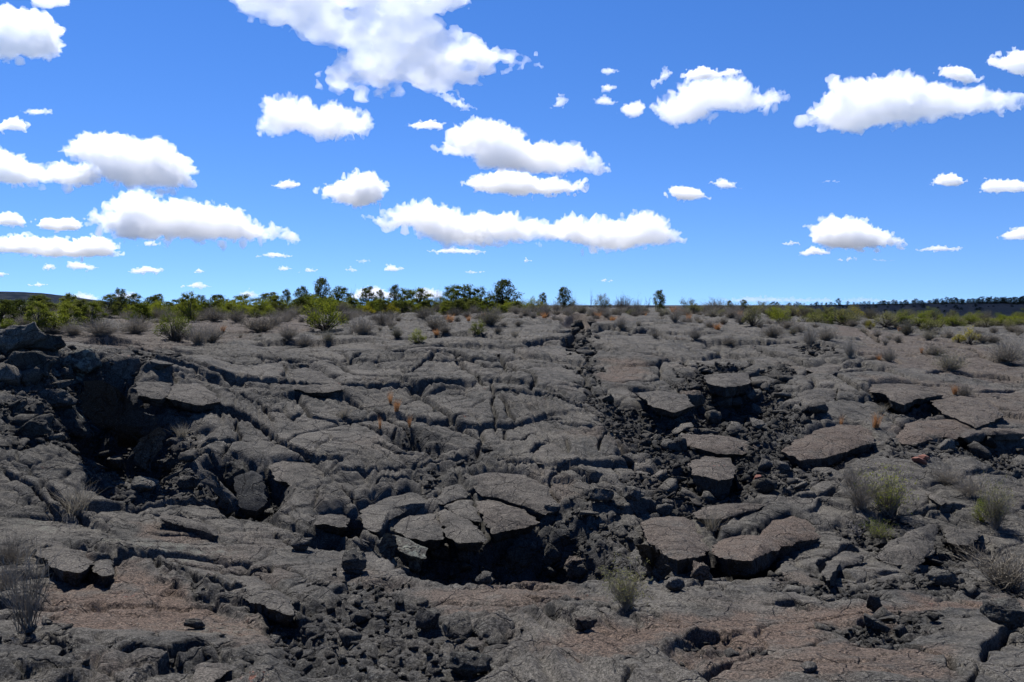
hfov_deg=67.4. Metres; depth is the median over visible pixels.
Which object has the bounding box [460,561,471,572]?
lava block
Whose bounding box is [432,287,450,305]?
tree
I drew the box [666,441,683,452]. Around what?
lava block
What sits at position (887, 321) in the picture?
olive bush
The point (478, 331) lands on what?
green bush
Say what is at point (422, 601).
lava block
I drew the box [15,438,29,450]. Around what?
lava block
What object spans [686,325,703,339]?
dry shrub
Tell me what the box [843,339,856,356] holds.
dry shrub
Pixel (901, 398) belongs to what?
lava slab
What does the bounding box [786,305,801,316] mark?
olive bush
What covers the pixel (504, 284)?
juniper tree
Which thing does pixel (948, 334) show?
dry shrub
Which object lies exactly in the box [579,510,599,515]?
lava block
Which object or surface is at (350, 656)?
lava block
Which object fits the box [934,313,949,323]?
green bush
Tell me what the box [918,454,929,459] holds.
lava boulder
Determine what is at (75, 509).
dry shrub
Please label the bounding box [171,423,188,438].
grass tuft
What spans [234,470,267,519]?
lava slab
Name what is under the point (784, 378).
lava block
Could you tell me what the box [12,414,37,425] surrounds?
lava block
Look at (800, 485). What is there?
lava block
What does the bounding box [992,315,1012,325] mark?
green bush
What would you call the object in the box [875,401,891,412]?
grass tuft
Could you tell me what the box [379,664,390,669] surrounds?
lava block
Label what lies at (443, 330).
dry shrub
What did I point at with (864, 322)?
grey green shrub
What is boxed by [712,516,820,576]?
lava slab
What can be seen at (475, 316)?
dry shrub
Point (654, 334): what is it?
dry shrub
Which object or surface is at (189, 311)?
tree
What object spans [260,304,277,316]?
green bush
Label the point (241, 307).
green bush
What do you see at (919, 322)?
green bush
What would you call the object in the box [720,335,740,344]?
dry shrub
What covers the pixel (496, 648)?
lava block
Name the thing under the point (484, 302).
tree
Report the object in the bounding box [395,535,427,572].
lava slab
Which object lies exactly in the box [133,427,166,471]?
lava slab
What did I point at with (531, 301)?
green bush
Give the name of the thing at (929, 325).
olive bush
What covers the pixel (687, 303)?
olive bush
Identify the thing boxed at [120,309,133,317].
dry shrub
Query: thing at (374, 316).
dry shrub
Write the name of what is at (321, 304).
tree
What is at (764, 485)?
lava block
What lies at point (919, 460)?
lava boulder
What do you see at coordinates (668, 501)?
lava block
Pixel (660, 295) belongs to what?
juniper tree
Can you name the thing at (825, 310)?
olive bush
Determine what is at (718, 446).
lava slab
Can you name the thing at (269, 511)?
lava block
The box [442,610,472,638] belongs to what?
lava block
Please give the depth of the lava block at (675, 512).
12.74 m
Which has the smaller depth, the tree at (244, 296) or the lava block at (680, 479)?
the lava block at (680, 479)
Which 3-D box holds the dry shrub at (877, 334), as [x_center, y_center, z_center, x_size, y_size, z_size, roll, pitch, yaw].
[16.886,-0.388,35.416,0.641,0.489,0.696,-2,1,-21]
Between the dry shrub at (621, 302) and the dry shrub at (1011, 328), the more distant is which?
the dry shrub at (621, 302)
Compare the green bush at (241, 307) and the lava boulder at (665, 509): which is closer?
the lava boulder at (665, 509)
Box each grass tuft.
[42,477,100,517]
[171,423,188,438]
[217,310,230,320]
[332,407,352,416]
[386,391,392,403]
[392,398,401,411]
[445,315,453,322]
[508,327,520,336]
[700,508,726,530]
[712,322,722,329]
[870,412,883,427]
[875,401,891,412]
[951,385,957,394]
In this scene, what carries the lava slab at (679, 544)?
on the lava ground
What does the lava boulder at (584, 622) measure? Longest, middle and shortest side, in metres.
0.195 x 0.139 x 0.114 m
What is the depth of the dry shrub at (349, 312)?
37.18 m
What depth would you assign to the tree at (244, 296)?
78.21 m
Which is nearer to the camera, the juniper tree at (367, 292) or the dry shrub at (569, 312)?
the dry shrub at (569, 312)
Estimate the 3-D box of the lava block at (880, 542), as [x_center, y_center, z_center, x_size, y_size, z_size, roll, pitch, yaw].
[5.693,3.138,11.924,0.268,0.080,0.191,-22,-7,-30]
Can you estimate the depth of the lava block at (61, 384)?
14.47 m
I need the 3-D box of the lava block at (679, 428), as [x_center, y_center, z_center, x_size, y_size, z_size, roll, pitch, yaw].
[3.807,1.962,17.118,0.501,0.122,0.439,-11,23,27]
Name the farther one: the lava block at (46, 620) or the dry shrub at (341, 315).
the dry shrub at (341, 315)
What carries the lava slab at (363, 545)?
on the lava ground
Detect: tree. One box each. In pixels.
[0,299,20,324]
[5,298,37,323]
[23,300,58,331]
[25,294,48,306]
[30,295,52,306]
[41,303,59,312]
[53,302,87,326]
[57,292,78,304]
[67,299,94,322]
[77,301,108,323]
[94,294,120,316]
[112,287,129,315]
[123,293,144,311]
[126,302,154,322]
[143,296,168,311]
[151,294,165,304]
[161,298,187,311]
[172,290,198,321]
[195,294,207,311]
[197,301,214,313]
[204,294,227,305]
[211,298,224,306]
[211,301,220,307]
[221,303,238,314]
[225,294,258,306]
[251,292,279,304]
[252,305,265,313]
[266,294,286,310]
[266,301,288,312]
[280,288,291,306]
[287,297,314,311]
[293,286,314,299]
[298,293,321,306]
[310,276,335,301]
[314,297,332,313]
[330,286,357,303]
[347,297,358,309]
[355,286,376,307]
[368,301,381,311]
[374,298,387,310]
[376,289,385,304]
[378,300,394,313]
[386,284,403,305]
[395,287,419,304]
[398,301,412,312]
[399,300,422,311]
[401,287,435,304]
[417,301,431,309]
[420,299,440,311]
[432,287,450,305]
[437,285,460,303]
[439,300,451,311]
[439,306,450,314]
[440,284,478,305]
[446,300,469,313]
[459,297,473,308]
[465,300,482,312]
[468,286,488,301]
[472,297,488,305]
[479,298,496,311]
[488,278,524,307]
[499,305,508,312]
[509,301,522,308]
[538,292,548,305]
[555,286,576,309]
[652,290,667,309]
[740,299,747,308]
[990,297,1000,303]
[1012,296,1022,304]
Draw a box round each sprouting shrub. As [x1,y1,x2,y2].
[598,552,652,611]
[855,463,918,515]
[857,518,898,538]
[968,472,1022,529]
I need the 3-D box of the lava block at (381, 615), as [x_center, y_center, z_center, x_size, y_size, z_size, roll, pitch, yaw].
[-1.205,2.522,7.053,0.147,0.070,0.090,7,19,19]
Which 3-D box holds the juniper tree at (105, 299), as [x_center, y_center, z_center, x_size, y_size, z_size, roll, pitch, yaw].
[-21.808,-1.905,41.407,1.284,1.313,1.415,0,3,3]
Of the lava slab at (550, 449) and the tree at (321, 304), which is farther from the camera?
the tree at (321, 304)
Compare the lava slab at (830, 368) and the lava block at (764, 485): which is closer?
the lava block at (764, 485)
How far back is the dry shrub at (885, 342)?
28.90 m
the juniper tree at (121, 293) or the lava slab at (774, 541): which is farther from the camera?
the juniper tree at (121, 293)
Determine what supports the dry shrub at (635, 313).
on the lava ground
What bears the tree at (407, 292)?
on the lava ground
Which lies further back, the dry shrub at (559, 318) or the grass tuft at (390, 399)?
the dry shrub at (559, 318)
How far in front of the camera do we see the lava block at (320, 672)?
5.49 m
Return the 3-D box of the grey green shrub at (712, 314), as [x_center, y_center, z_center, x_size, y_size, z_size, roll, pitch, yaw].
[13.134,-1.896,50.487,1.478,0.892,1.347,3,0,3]
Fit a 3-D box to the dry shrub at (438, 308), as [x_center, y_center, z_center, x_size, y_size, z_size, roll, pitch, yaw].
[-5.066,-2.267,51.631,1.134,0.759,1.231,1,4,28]
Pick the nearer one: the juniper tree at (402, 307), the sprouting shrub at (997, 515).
the sprouting shrub at (997, 515)
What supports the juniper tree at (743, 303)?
on the lava ground
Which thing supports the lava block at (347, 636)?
on the lava ground
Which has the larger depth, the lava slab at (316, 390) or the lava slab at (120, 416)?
the lava slab at (316, 390)
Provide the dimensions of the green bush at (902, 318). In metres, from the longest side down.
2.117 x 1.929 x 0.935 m
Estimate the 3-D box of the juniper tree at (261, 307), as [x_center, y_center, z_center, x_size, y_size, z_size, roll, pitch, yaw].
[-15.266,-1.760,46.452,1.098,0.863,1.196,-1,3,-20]
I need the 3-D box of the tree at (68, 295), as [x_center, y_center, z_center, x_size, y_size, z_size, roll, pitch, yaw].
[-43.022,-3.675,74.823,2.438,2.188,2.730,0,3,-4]
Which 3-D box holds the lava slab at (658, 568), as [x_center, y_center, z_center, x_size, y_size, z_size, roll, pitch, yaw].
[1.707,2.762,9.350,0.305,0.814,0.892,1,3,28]
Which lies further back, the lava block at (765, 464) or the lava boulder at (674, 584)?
the lava block at (765, 464)
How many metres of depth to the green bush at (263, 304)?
59.97 m
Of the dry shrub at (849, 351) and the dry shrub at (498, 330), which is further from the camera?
the dry shrub at (498, 330)
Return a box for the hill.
[0,291,108,304]
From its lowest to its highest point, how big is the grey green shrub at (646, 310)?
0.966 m
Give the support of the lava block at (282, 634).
on the lava ground
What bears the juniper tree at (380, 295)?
on the lava ground
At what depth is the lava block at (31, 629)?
5.87 m
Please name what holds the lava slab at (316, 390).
on the lava ground
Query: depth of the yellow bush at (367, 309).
48.64 m
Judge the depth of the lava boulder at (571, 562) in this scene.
11.46 m
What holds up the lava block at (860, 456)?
on the lava ground
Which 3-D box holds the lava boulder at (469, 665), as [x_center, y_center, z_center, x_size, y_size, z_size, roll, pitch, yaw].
[-0.288,2.199,5.202,0.308,0.199,0.224,1,-2,16]
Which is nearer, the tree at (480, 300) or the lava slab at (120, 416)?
the lava slab at (120, 416)
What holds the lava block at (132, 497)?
on the lava ground
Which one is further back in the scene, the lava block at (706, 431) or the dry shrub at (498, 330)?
the dry shrub at (498, 330)
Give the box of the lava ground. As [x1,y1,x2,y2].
[0,302,1023,681]
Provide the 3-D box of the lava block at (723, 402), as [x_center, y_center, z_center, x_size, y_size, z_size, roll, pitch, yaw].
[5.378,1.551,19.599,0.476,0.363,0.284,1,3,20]
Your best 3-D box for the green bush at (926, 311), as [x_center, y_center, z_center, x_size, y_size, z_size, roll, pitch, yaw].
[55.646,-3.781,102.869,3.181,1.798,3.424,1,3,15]
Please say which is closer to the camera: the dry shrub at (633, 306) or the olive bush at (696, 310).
the dry shrub at (633, 306)
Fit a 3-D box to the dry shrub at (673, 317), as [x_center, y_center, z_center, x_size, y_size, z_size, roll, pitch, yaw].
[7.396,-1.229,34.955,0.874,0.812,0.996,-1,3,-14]
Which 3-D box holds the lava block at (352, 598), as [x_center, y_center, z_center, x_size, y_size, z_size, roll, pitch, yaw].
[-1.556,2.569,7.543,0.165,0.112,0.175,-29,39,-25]
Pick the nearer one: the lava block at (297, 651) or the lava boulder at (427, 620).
the lava block at (297, 651)
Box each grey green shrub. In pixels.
[157,310,180,321]
[194,313,207,320]
[321,329,335,340]
[389,325,403,337]
[424,307,437,314]
[475,304,505,324]
[563,305,579,312]
[576,303,589,312]
[639,307,650,313]
[703,305,718,316]
[788,326,799,333]
[795,304,816,316]
[861,307,882,318]
[861,318,871,325]
[896,315,917,334]
[918,329,937,339]
[929,348,969,370]
[978,306,996,321]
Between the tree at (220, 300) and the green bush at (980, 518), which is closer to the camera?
the green bush at (980, 518)
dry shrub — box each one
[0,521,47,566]
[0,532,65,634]
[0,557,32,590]
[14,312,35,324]
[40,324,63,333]
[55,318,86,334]
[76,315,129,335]
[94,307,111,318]
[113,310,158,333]
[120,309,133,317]
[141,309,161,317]
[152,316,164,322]
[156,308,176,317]
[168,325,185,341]
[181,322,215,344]
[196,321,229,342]
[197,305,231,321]
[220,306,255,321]
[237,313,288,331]
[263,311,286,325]
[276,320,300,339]
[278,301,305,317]
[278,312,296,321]
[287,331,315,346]
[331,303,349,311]
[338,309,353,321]
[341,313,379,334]
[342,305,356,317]
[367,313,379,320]
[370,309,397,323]
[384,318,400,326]
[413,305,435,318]
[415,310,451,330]
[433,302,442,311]
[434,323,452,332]
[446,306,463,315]
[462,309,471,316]
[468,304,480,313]
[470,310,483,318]
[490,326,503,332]
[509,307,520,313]
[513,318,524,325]
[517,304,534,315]
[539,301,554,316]
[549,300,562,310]
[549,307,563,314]
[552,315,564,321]
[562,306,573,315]
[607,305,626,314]
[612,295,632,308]
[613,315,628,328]
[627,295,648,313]
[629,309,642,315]
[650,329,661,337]
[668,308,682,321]
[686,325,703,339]
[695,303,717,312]
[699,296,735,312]
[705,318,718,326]
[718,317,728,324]
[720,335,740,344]
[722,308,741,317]
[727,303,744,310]
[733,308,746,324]
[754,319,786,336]
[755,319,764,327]
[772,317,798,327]
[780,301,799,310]
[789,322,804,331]
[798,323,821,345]
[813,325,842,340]
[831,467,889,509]
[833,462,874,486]
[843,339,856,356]
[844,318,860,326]
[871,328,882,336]
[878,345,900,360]
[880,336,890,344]
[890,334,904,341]
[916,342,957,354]
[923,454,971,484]
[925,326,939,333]
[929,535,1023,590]
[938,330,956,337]
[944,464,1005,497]
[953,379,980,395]
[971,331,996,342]
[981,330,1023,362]
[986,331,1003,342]
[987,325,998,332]
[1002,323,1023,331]
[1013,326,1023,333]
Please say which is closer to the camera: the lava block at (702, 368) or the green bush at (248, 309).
the lava block at (702, 368)
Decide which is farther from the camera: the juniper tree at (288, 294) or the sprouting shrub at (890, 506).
the juniper tree at (288, 294)
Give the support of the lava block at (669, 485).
on the lava ground
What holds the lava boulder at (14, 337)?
on the lava ground
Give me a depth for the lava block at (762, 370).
21.99 m
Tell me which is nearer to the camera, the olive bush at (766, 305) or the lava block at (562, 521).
the lava block at (562, 521)
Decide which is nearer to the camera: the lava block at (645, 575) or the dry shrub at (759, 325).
the lava block at (645, 575)
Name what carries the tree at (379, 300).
on the lava ground
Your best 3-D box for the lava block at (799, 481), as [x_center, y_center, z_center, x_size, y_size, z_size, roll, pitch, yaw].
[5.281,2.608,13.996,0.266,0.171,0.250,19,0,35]
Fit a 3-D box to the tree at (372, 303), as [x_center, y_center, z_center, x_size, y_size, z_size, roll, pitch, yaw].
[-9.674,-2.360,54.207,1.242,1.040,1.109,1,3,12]
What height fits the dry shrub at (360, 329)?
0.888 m
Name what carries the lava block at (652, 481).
on the lava ground
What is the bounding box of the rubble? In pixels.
[0,320,1023,681]
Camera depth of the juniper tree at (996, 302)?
272.32 m
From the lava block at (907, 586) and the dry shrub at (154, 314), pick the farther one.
the dry shrub at (154, 314)
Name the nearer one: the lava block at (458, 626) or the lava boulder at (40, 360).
the lava block at (458, 626)
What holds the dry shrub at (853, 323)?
on the lava ground
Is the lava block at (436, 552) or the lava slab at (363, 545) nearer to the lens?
the lava slab at (363, 545)
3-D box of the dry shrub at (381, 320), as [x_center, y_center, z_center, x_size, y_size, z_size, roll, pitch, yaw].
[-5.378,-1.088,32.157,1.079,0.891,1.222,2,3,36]
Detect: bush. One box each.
[0,318,23,327]
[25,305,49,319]
[35,306,71,330]
[121,305,138,314]
[147,305,191,340]
[150,300,166,312]
[215,307,232,315]
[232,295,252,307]
[235,302,253,314]
[243,306,258,316]
[249,308,262,317]
[253,297,271,311]
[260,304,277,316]
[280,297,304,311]
[291,293,351,330]
[291,304,304,314]
[339,301,349,311]
[355,303,377,313]
[382,302,400,315]
[408,326,426,342]
[411,304,421,312]
[468,319,486,334]
[475,301,485,312]
[486,290,500,303]
[503,299,520,310]
[523,297,542,311]
[525,300,552,309]
[591,292,611,309]
[675,297,696,308]
[684,303,703,313]
[741,304,765,325]
[758,301,769,307]
[764,307,783,318]
[767,306,797,322]
[768,303,781,309]
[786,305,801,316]
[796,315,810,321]
[802,313,831,323]
[806,307,821,317]
[818,305,837,316]
[822,311,836,322]
[824,317,834,323]
[827,307,864,325]
[838,304,865,320]
[865,316,875,328]
[867,310,899,326]
[890,312,909,323]
[897,309,917,317]
[907,313,935,326]
[916,313,935,319]
[916,320,945,330]
[917,306,937,316]
[924,310,946,321]
[932,319,945,327]
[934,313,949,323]
[944,314,965,326]
[946,310,958,316]
[951,331,965,342]
[960,312,980,323]
[960,325,982,343]
[964,312,982,320]
[970,316,1001,326]
[972,496,989,521]
[989,313,1009,322]
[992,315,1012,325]
[1013,316,1022,325]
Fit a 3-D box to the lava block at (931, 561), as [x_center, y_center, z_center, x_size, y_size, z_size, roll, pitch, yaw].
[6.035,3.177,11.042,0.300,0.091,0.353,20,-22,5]
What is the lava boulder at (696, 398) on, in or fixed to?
on the lava ground
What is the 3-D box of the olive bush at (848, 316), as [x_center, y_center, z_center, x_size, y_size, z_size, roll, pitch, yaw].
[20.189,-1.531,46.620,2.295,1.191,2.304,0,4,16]
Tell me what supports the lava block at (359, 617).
on the lava ground
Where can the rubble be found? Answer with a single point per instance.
(770, 420)
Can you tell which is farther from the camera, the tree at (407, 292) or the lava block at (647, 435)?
the tree at (407, 292)
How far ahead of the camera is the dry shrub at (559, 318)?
35.98 m
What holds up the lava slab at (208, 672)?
on the lava ground
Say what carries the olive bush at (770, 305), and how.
on the lava ground
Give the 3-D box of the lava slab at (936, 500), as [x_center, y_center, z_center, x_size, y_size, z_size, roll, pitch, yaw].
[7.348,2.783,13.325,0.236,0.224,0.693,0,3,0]
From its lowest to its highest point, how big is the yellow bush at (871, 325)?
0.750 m
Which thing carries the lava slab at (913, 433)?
on the lava ground
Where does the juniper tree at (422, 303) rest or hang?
on the lava ground
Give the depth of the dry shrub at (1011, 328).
48.18 m
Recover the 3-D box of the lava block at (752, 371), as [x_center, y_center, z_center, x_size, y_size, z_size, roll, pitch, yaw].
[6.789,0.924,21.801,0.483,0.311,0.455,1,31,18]
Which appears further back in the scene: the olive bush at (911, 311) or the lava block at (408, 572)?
the olive bush at (911, 311)
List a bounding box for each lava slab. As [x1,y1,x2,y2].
[30,538,94,585]
[78,380,157,446]
[92,559,114,587]
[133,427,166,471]
[134,382,171,405]
[159,512,217,541]
[166,383,220,412]
[190,662,231,681]
[197,469,239,514]
[225,574,293,625]
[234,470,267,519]
[269,461,323,487]
[286,368,343,397]
[313,514,349,534]
[352,539,382,557]
[358,492,426,539]
[365,558,382,569]
[376,533,396,567]
[393,513,443,550]
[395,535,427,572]
[437,483,467,505]
[437,509,486,552]
[444,500,481,525]
[464,472,559,520]
[476,500,539,542]
[534,442,563,464]
[634,544,672,581]
[635,390,693,417]
[640,516,709,574]
[682,434,762,458]
[688,456,737,497]
[693,502,764,525]
[704,372,750,397]
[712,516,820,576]
[750,375,774,385]
[781,424,874,470]
[797,388,836,405]
[806,363,840,376]
[821,551,863,588]
[869,383,943,413]
[875,524,938,565]
[896,419,971,445]
[925,491,946,509]
[930,396,1004,428]
[943,527,980,554]
[959,427,1023,442]
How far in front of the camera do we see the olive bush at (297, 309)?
42.11 m
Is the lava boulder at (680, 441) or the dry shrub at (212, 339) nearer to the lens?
the lava boulder at (680, 441)
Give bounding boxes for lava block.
[0,363,22,385]
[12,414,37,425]
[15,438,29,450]
[16,399,27,410]
[19,624,37,633]
[21,367,43,383]
[41,616,52,625]
[48,432,65,441]
[52,379,73,388]
[58,648,66,655]
[60,367,73,379]
[70,444,80,455]
[82,457,108,470]
[116,482,130,486]
[120,350,134,353]
[125,345,138,353]
[126,494,135,502]
[161,470,180,483]
[166,437,183,445]
[264,508,273,514]
[269,634,280,643]
[271,631,286,638]
[290,646,302,657]
[294,658,312,674]
[316,668,326,677]
[338,628,362,647]
[341,653,355,658]
[347,594,362,606]
[347,605,358,612]
[349,609,371,624]
[374,611,387,620]
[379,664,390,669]
[395,562,405,568]
[397,567,416,577]
[416,597,428,606]
[428,668,442,673]
[430,548,440,556]
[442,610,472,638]
[459,648,468,651]
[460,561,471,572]
[464,643,476,650]
[471,609,514,637]
[482,644,508,653]
[487,628,508,645]
[542,564,556,576]
[555,518,569,523]
[558,329,572,334]
[563,579,580,584]
[573,564,586,579]
[576,349,592,355]
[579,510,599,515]
[602,395,613,403]
[620,453,634,466]
[628,549,640,559]
[636,570,647,577]
[641,430,654,435]
[641,433,651,437]
[642,478,657,485]
[652,469,668,481]
[659,478,677,494]
[660,499,673,503]
[661,439,672,451]
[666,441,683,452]
[666,509,680,516]
[672,422,693,434]
[672,476,686,482]
[680,487,703,500]
[689,498,702,505]
[696,428,714,432]
[698,366,709,372]
[700,429,718,434]
[701,369,713,372]
[701,491,715,502]
[715,396,732,407]
[723,648,738,657]
[726,421,747,432]
[742,366,759,376]
[750,403,767,414]
[750,418,764,428]
[751,365,764,373]
[752,478,777,493]
[757,458,773,469]
[760,382,770,390]
[769,368,783,375]
[770,410,788,414]
[774,391,791,397]
[774,459,789,473]
[777,375,792,382]
[782,584,805,593]
[791,404,804,412]
[792,481,806,488]
[795,477,807,486]
[802,403,810,412]
[814,622,831,631]
[821,594,834,601]
[854,454,867,458]
[854,513,871,530]
[863,613,890,632]
[871,606,893,622]
[872,539,884,545]
[878,615,900,620]
[883,584,895,589]
[889,530,901,539]
[900,582,917,589]
[921,557,943,566]
[937,438,955,450]
[955,591,966,596]
[967,441,991,459]
[979,581,999,589]
[983,437,996,448]
[985,586,1001,593]
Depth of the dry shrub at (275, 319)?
31.53 m
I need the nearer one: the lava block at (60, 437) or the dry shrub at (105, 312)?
the lava block at (60, 437)
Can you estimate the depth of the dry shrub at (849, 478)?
13.75 m
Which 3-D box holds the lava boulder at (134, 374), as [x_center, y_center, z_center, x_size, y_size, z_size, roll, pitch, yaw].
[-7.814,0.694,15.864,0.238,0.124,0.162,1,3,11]
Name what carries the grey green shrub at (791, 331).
on the lava ground
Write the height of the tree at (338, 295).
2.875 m
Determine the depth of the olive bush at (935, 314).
82.71 m
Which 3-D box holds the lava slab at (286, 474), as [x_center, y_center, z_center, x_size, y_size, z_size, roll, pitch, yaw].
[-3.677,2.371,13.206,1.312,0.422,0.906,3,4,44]
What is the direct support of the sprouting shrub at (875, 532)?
on the lava ground
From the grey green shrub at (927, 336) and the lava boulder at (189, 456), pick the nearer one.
the lava boulder at (189, 456)
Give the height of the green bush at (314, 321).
1.474 m
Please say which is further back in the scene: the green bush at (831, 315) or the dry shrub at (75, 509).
the green bush at (831, 315)
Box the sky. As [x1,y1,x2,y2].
[0,0,1023,304]
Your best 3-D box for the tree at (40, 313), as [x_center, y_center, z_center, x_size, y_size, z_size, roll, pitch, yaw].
[-12.419,-0.608,20.121,1.009,0.938,0.738,2,4,41]
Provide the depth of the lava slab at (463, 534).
11.40 m
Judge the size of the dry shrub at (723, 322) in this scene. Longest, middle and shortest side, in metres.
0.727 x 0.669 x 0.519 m
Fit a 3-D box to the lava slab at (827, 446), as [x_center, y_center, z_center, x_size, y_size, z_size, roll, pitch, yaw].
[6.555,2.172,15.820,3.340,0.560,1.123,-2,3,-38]
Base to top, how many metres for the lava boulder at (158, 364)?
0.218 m
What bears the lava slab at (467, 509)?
on the lava ground
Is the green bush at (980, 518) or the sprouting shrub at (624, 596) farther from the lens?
the green bush at (980, 518)
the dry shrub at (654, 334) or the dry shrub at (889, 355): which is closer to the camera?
the dry shrub at (889, 355)
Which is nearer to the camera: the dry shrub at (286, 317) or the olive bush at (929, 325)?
the dry shrub at (286, 317)
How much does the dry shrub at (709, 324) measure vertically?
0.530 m
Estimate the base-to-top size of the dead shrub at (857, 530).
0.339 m
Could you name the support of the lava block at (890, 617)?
on the lava ground
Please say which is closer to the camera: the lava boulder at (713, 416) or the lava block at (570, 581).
the lava block at (570, 581)
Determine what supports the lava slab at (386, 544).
on the lava ground
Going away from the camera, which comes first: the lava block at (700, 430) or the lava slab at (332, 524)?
the lava slab at (332, 524)
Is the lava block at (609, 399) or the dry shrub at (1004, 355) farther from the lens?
the dry shrub at (1004, 355)
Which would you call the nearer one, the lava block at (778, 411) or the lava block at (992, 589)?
the lava block at (992, 589)
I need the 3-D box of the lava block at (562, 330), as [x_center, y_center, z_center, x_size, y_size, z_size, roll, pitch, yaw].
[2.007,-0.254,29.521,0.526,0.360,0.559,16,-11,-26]
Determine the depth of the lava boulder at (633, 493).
12.67 m
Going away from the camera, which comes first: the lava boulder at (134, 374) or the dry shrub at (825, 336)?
the lava boulder at (134, 374)
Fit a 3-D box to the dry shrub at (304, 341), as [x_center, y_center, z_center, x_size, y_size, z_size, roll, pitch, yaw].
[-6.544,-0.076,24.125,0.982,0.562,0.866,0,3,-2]
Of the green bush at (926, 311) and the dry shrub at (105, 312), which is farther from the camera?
the green bush at (926, 311)
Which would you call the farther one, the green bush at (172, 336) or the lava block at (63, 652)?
the green bush at (172, 336)
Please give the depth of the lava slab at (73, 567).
8.10 m
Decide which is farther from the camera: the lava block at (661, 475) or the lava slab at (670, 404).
the lava slab at (670, 404)
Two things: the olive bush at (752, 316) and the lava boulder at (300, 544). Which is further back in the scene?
the olive bush at (752, 316)
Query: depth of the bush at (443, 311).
49.41 m
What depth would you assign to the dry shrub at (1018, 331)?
46.53 m
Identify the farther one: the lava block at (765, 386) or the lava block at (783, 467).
the lava block at (765, 386)
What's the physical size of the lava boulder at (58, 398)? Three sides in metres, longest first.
0.661 x 0.528 x 0.401 m
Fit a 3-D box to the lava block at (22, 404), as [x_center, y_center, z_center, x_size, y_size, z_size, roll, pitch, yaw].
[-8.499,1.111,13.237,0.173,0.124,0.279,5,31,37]
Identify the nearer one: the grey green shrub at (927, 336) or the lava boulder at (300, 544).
the lava boulder at (300, 544)
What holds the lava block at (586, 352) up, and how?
on the lava ground
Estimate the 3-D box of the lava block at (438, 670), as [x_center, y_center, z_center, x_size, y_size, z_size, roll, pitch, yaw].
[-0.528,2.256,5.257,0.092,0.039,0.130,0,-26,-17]
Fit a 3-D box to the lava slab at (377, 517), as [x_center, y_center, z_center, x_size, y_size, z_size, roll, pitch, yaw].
[-2.000,2.773,12.162,0.804,0.384,1.804,1,3,23]
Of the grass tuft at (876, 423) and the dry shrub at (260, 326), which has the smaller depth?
the grass tuft at (876, 423)
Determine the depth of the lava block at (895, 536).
12.09 m
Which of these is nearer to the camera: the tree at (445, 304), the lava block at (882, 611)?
the lava block at (882, 611)
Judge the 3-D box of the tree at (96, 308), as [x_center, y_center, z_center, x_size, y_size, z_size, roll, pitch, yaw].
[-17.284,-1.108,31.581,1.399,1.097,1.048,2,3,33]
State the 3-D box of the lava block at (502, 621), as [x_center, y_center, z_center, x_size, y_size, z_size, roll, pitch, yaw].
[-0.159,2.424,6.443,0.403,0.192,0.245,-20,24,-7]
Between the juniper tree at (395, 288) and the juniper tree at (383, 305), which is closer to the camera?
the juniper tree at (383, 305)
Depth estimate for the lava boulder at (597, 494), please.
12.54 m
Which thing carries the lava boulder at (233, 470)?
on the lava ground
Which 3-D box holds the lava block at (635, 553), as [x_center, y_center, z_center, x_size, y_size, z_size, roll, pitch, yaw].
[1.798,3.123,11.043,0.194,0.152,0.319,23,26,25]
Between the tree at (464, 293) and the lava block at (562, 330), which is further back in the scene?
the tree at (464, 293)
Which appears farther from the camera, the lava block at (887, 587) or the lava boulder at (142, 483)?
the lava boulder at (142, 483)
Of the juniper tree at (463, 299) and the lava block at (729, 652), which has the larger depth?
the juniper tree at (463, 299)
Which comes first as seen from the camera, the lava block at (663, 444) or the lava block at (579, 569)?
the lava block at (579, 569)
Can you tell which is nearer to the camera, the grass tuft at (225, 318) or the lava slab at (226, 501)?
the lava slab at (226, 501)
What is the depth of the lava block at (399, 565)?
10.92 m
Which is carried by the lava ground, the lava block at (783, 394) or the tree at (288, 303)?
the tree at (288, 303)
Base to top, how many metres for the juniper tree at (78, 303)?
1.112 m
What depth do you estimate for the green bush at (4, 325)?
23.74 m
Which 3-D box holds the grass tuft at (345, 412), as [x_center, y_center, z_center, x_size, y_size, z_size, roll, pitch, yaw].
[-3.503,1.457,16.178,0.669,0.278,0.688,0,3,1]
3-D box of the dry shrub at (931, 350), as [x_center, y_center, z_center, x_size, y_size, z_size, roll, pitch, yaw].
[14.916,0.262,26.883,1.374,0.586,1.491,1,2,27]
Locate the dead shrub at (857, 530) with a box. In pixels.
[841,518,865,537]
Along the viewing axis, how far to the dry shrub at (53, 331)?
20.01 m
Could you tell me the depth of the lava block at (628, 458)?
14.69 m
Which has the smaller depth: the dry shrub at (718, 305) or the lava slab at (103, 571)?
the lava slab at (103, 571)
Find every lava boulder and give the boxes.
[0,322,47,353]
[4,351,59,377]
[19,413,53,436]
[24,334,65,351]
[39,388,78,408]
[59,348,101,373]
[61,418,86,438]
[105,455,126,469]
[130,476,158,491]
[131,372,138,376]
[143,360,173,369]
[157,458,177,473]
[176,475,196,489]
[178,450,199,462]
[184,618,204,628]
[221,460,247,492]
[291,538,311,551]
[341,548,366,573]
[415,609,439,631]
[433,543,450,560]
[449,650,491,679]
[475,571,491,583]
[541,543,561,566]
[544,503,560,514]
[564,556,584,578]
[574,616,596,630]
[589,488,613,501]
[622,486,644,500]
[656,503,673,514]
[665,577,684,590]
[673,436,687,451]
[679,390,705,407]
[690,561,712,581]
[705,410,721,423]
[739,389,762,401]
[800,661,817,672]
[808,401,828,413]
[866,593,882,611]
[911,457,926,464]
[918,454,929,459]
[926,613,939,621]
[927,568,958,585]
[980,597,1023,629]

